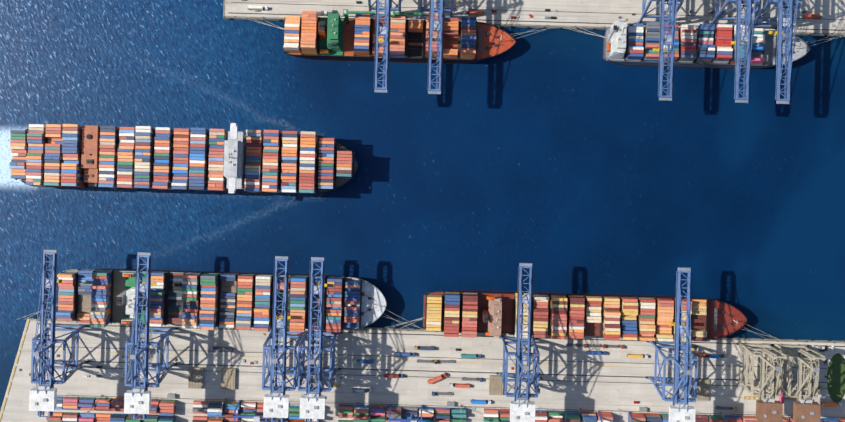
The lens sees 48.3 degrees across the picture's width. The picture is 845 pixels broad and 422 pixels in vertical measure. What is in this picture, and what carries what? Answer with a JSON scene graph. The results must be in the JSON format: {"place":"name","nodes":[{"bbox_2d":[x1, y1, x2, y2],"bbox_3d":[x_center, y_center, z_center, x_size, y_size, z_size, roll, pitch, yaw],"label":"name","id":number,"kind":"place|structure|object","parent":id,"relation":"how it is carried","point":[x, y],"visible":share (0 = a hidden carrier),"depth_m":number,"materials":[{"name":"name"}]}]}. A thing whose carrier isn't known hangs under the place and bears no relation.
{"place":"outdoors","nodes":[
{"label":"outdoors","id":0,"kind":"place"},
{"bbox_2d":[0,0,844,410],"bbox_3d":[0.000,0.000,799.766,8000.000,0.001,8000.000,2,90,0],"label":"sea water","id":1,"kind":"structure","parent":0,"point":[566,160],"depth_m":799.77,"materials":[{"name":"blue liquid"}]},
{"bbox_2d":[9,123,358,194],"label":"container ship","id":2,"kind":"object","parent":1,"relation":"on","point":[233,160],"visible":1,"depth_m":765.41,"materials":[{"name":"paint"}]},
{"bbox_2d":[56,268,386,331],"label":"container ship","id":3,"kind":"object","parent":1,"relation":"in","point":[202,300],"visible":1,"depth_m":779.71,"materials":[{"name":"paint"}]},
{"bbox_2d":[283,9,515,63],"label":"container ship","id":4,"kind":"object","parent":1,"relation":"in","point":[332,36],"visible":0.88,"depth_m":780.77,"materials":[{"name":"paint"}]},
{"bbox_2d":[423,290,746,341],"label":"container ship","id":5,"kind":"object","parent":1,"relation":"in","point":[473,313],"visible":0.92,"depth_m":778.77,"materials":[{"name":"paint"}]},
{"bbox_2d":[603,19,810,68],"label":"container ship","id":6,"kind":"object","parent":1,"relation":"in","point":[700,46],"visible":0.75,"depth_m":779.77,"materials":[{"name":"paint"}]},
{"bbox_2d":[0,0,844,421],"bbox_3d":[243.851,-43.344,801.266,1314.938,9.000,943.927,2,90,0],"label":"quay ground","id":7,"kind":"structure","parent":0,"point":[566,392],"depth_m":796.77,"materials":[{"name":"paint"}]},
{"bbox_2d":[29,249,89,416],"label":"gantry crane","id":8,"kind":"object","parent":7,"relation":"on","point":[42,397],"visible":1,"depth_m":748.67,"materials":[{"name":"paint"}]},
{"bbox_2d":[124,252,177,419],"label":"gantry crane","id":9,"kind":"object","parent":7,"relation":"on","point":[137,399],"visible":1,"depth_m":748.62,"materials":[{"name":"paint"}]},
{"bbox_2d":[212,346,232,350],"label":"terminal tractor","id":10,"kind":"object","parent":7,"relation":"on","point":[223,348],"visible":1,"depth_m":793.03,"materials":[{"name":"paint"}]},
{"bbox_2d":[233,400,269,421],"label":"yard crane","id":11,"kind":"object","parent":7,"relation":"on","point":[256,418],"visible":0.6,"depth_m":774.70,"materials":[{"name":"paint"}]},
{"bbox_2d":[248,5,268,10],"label":"truck","id":12,"kind":"object","parent":7,"relation":"on","point":[252,7],"visible":1,"depth_m":793.13,"materials":[{"name":"paint"}]},
{"bbox_2d":[262,256,303,421],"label":"gantry crane","id":13,"kind":"object","parent":7,"relation":"on","point":[276,402],"visible":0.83,"depth_m":748.50,"materials":[{"name":"paint"}]},
{"bbox_2d":[298,257,341,421],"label":"gantry crane","id":14,"kind":"object","parent":7,"relation":"on","point":[312,403],"visible":1,"depth_m":748.67,"materials":[{"name":"paint"}]},
{"bbox_2d":[317,11,327,14],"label":"truck","id":15,"kind":"object","parent":7,"relation":"on","point":[322,13],"visible":0.56,"depth_m":795.59,"materials":[{"name":"paint"}]},
{"bbox_2d":[352,388,372,392],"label":"truck","id":16,"kind":"object","parent":7,"relation":"on","point":[363,390],"visible":1,"depth_m":793.27,"materials":[{"name":"paint"}]},
{"bbox_2d":[353,359,373,363],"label":"truck","id":17,"kind":"object","parent":7,"relation":"on","point":[366,361],"visible":1,"depth_m":793.06,"materials":[{"name":"paint"}]},
{"bbox_2d":[368,0,400,92],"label":"gantry crane","id":18,"kind":"object","parent":7,"relation":"on","point":[384,31],"visible":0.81,"depth_m":749.24,"materials":[{"name":"paint"}]},
{"bbox_2d":[383,373,403,377],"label":"truck","id":19,"kind":"object","parent":7,"relation":"on","point":[385,375],"visible":1,"depth_m":793.03,"materials":[{"name":"paint"}]},
{"bbox_2d":[388,404,422,421],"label":"yard crane","id":20,"kind":"object","parent":7,"relation":"on","point":[409,420],"visible":0.9,"depth_m":774.62,"materials":[{"name":"paint"}]},
{"bbox_2d":[395,352,415,355],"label":"terminal tractor","id":21,"kind":"object","parent":7,"relation":"on","point":[404,353],"visible":1,"depth_m":793.03,"materials":[{"name":"paint"}]},
{"bbox_2d":[0,0,844,421],"bbox_3d":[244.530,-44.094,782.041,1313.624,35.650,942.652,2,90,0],"label":"quay fittings","id":22,"kind":"object","parent":7,"relation":"on","point":[230,376],"visible":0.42,"depth_m":796.75,"materials":[{"name":"paint"}]},
{"bbox_2d":[16,16,843,341],"bbox_3d":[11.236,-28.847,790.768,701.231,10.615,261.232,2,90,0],"label":"mooring lines","id":23,"kind":"object","parent":22,"relation":"on","point":[516,38],"visible":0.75,"depth_m":792.71,"materials":[{"name":"fabric"}]},
{"bbox_2d":[415,346,434,349],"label":"terminal tractor","id":24,"kind":"object","parent":7,"relation":"on","point":[425,347],"visible":1,"depth_m":793.03,"materials":[{"name":"paint"}]},
{"bbox_2d":[417,359,437,363],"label":"truck","id":25,"kind":"object","parent":7,"relation":"on","point":[424,361],"visible":0.81,"depth_m":795.64,"materials":[{"name":"paint"}]},
{"bbox_2d":[416,0,453,94],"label":"gantry crane","id":26,"kind":"object","parent":7,"relation":"on","point":[437,27],"visible":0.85,"depth_m":749.74,"materials":[{"name":"paint"}]},
{"bbox_2d":[427,372,446,383],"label":"truck","id":27,"kind":"object","parent":7,"relation":"on","point":[433,380],"visible":1,"depth_m":793.03,"materials":[{"name":"paint"}]},
{"bbox_2d":[432,391,452,395],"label":"truck","id":28,"kind":"object","parent":7,"relation":"on","point":[442,393],"visible":1,"depth_m":795.64,"materials":[{"name":"paint"}]},
{"bbox_2d":[434,360,454,363],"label":"terminal tractor","id":29,"kind":"object","parent":7,"relation":"on","point":[446,361],"visible":0.98,"depth_m":795.64,"materials":[{"name":"paint"}]},
{"bbox_2d":[46,396,844,421],"bbox_3d":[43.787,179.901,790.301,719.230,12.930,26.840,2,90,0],"label":"shipping containers","id":30,"kind":"object","parent":7,"relation":"on","point":[165,409],"visible":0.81,"depth_m":791.61,"materials":[{"name":"metal"}]},
{"bbox_2d":[450,383,470,387],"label":"terminal tractor","id":31,"kind":"object","parent":7,"relation":"on","point":[466,385],"visible":1,"depth_m":793.03,"materials":[{"name":"paint"}]},
{"bbox_2d":[461,354,481,357],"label":"terminal tractor","id":32,"kind":"object","parent":7,"relation":"on","point":[470,355],"visible":1,"depth_m":793.03,"materials":[{"name":"paint"}]},
{"bbox_2d":[462,377,482,381],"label":"truck","id":33,"kind":"object","parent":7,"relation":"on","point":[472,379],"visible":1,"depth_m":795.64,"materials":[{"name":"paint"}]},
{"bbox_2d":[463,10,483,14],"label":"truck","id":34,"kind":"object","parent":7,"relation":"on","point":[479,12],"visible":1,"depth_m":793.03,"materials":[{"name":"paint"}]},
{"bbox_2d":[470,399,490,403],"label":"terminal tractor","id":35,"kind":"object","parent":7,"relation":"on","point":[472,401],"visible":1,"depth_m":793.03,"materials":[{"name":"paint"}]},
{"bbox_2d":[496,263,539,421],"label":"gantry crane","id":36,"kind":"object","parent":7,"relation":"on","point":[522,407],"visible":1,"depth_m":749.27,"materials":[{"name":"paint"}]},
{"bbox_2d":[566,343,586,347],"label":"truck","id":37,"kind":"object","parent":7,"relation":"on","point":[575,345],"visible":1,"depth_m":795.64,"materials":[{"name":"paint"}]},
{"bbox_2d":[585,350,606,354],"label":"terminal tractor","id":38,"kind":"object","parent":7,"relation":"on","point":[587,352],"visible":1,"depth_m":793.03,"materials":[{"name":"paint"}]},
{"bbox_2d":[587,344,605,347],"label":"truck","id":39,"kind":"object","parent":7,"relation":"on","point":[596,345],"visible":0.85,"depth_m":795.64,"materials":[{"name":"paint"}]},
{"bbox_2d":[605,344,623,348],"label":"truck","id":40,"kind":"object","parent":7,"relation":"on","point":[614,346],"visible":0.92,"depth_m":795.64,"materials":[{"name":"paint"}]},
{"bbox_2d":[596,411,633,421],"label":"yard crane","id":41,"kind":"object","parent":7,"relation":"on","point":[629,414],"visible":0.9,"depth_m":790.17,"materials":[{"name":"paint"}]},
{"bbox_2d":[627,354,647,357],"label":"truck","id":42,"kind":"object","parent":7,"relation":"on","point":[636,355],"visible":1,"depth_m":793.03,"materials":[{"name":"paint"}]},
{"bbox_2d":[635,0,683,100],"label":"gantry crane","id":43,"kind":"object","parent":7,"relation":"on","point":[668,38],"visible":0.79,"depth_m":749.12,"materials":[{"name":"paint"}]},
{"bbox_2d":[645,267,696,421],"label":"gantry crane","id":44,"kind":"object","parent":7,"relation":"on","point":[680,410],"visible":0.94,"depth_m":749.12,"materials":[{"name":"paint"}]},
{"bbox_2d":[689,353,708,356],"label":"truck","id":45,"kind":"object","parent":7,"relation":"on","point":[702,354],"visible":0.58,"depth_m":793.03,"materials":[{"name":"paint"}]},
{"bbox_2d":[705,354,724,357],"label":"terminal tractor","id":46,"kind":"object","parent":7,"relation":"on","point":[716,356],"visible":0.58,"depth_m":793.03,"materials":[{"name":"paint"}]},
{"bbox_2d":[708,10,729,14],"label":"truck","id":47,"kind":"object","parent":7,"relation":"on","point":[711,12],"visible":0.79,"depth_m":795.64,"materials":[{"name":"paint"}]},
{"bbox_2d":[716,406,736,410],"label":"terminal tractor","id":48,"kind":"object","parent":7,"relation":"on","point":[727,408],"visible":1,"depth_m":795.64,"materials":[{"name":"paint"}]},
{"bbox_2d":[710,0,759,102],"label":"gantry crane","id":49,"kind":"object","parent":7,"relation":"on","point":[744,39],"visible":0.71,"depth_m":749.12,"materials":[{"name":"paint"}]},
{"bbox_2d":[735,343,787,421],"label":"crane","id":50,"kind":"object","parent":7,"relation":"on","point":[768,409],"visible":1,"depth_m":762.09,"materials":[{"name":"paint"}]},
{"bbox_2d":[752,0,800,103],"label":"gantry crane","id":51,"kind":"object","parent":7,"relation":"on","point":[786,21],"visible":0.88,"depth_m":749.33,"materials":[{"name":"paint"}]},
{"bbox_2d":[779,384,783,403],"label":"quay truck","id":52,"kind":"object","parent":7,"relation":"on","point":[781,398],"visible":0.44,"depth_m":793.03,"materials":[{"name":"paint"}]},
{"bbox_2d":[772,344,826,421],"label":"crane","id":53,"kind":"object","parent":7,"relation":"on","point":[805,409],"visible":0.92,"depth_m":761.67,"materials":[{"name":"paint"}]},
{"bbox_2d":[803,14,824,18],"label":"truck","id":54,"kind":"object","parent":7,"relation":"on","point":[811,16],"visible":1,"depth_m":793.45,"materials":[{"name":"paint"}]},
{"bbox_2d":[821,402,842,406],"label":"terminal tractor","id":55,"kind":"object","parent":7,"relation":"on","point":[829,404],"visible":1,"depth_m":793.27,"materials":[{"name":"paint"}]},
{"bbox_2d":[826,352,844,402],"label":"oval lawn","id":56,"kind":"structure","parent":7,"relation":"on","point":[835,372],"depth_m":796.69,"materials":[{"name":"plant"}]}
]}

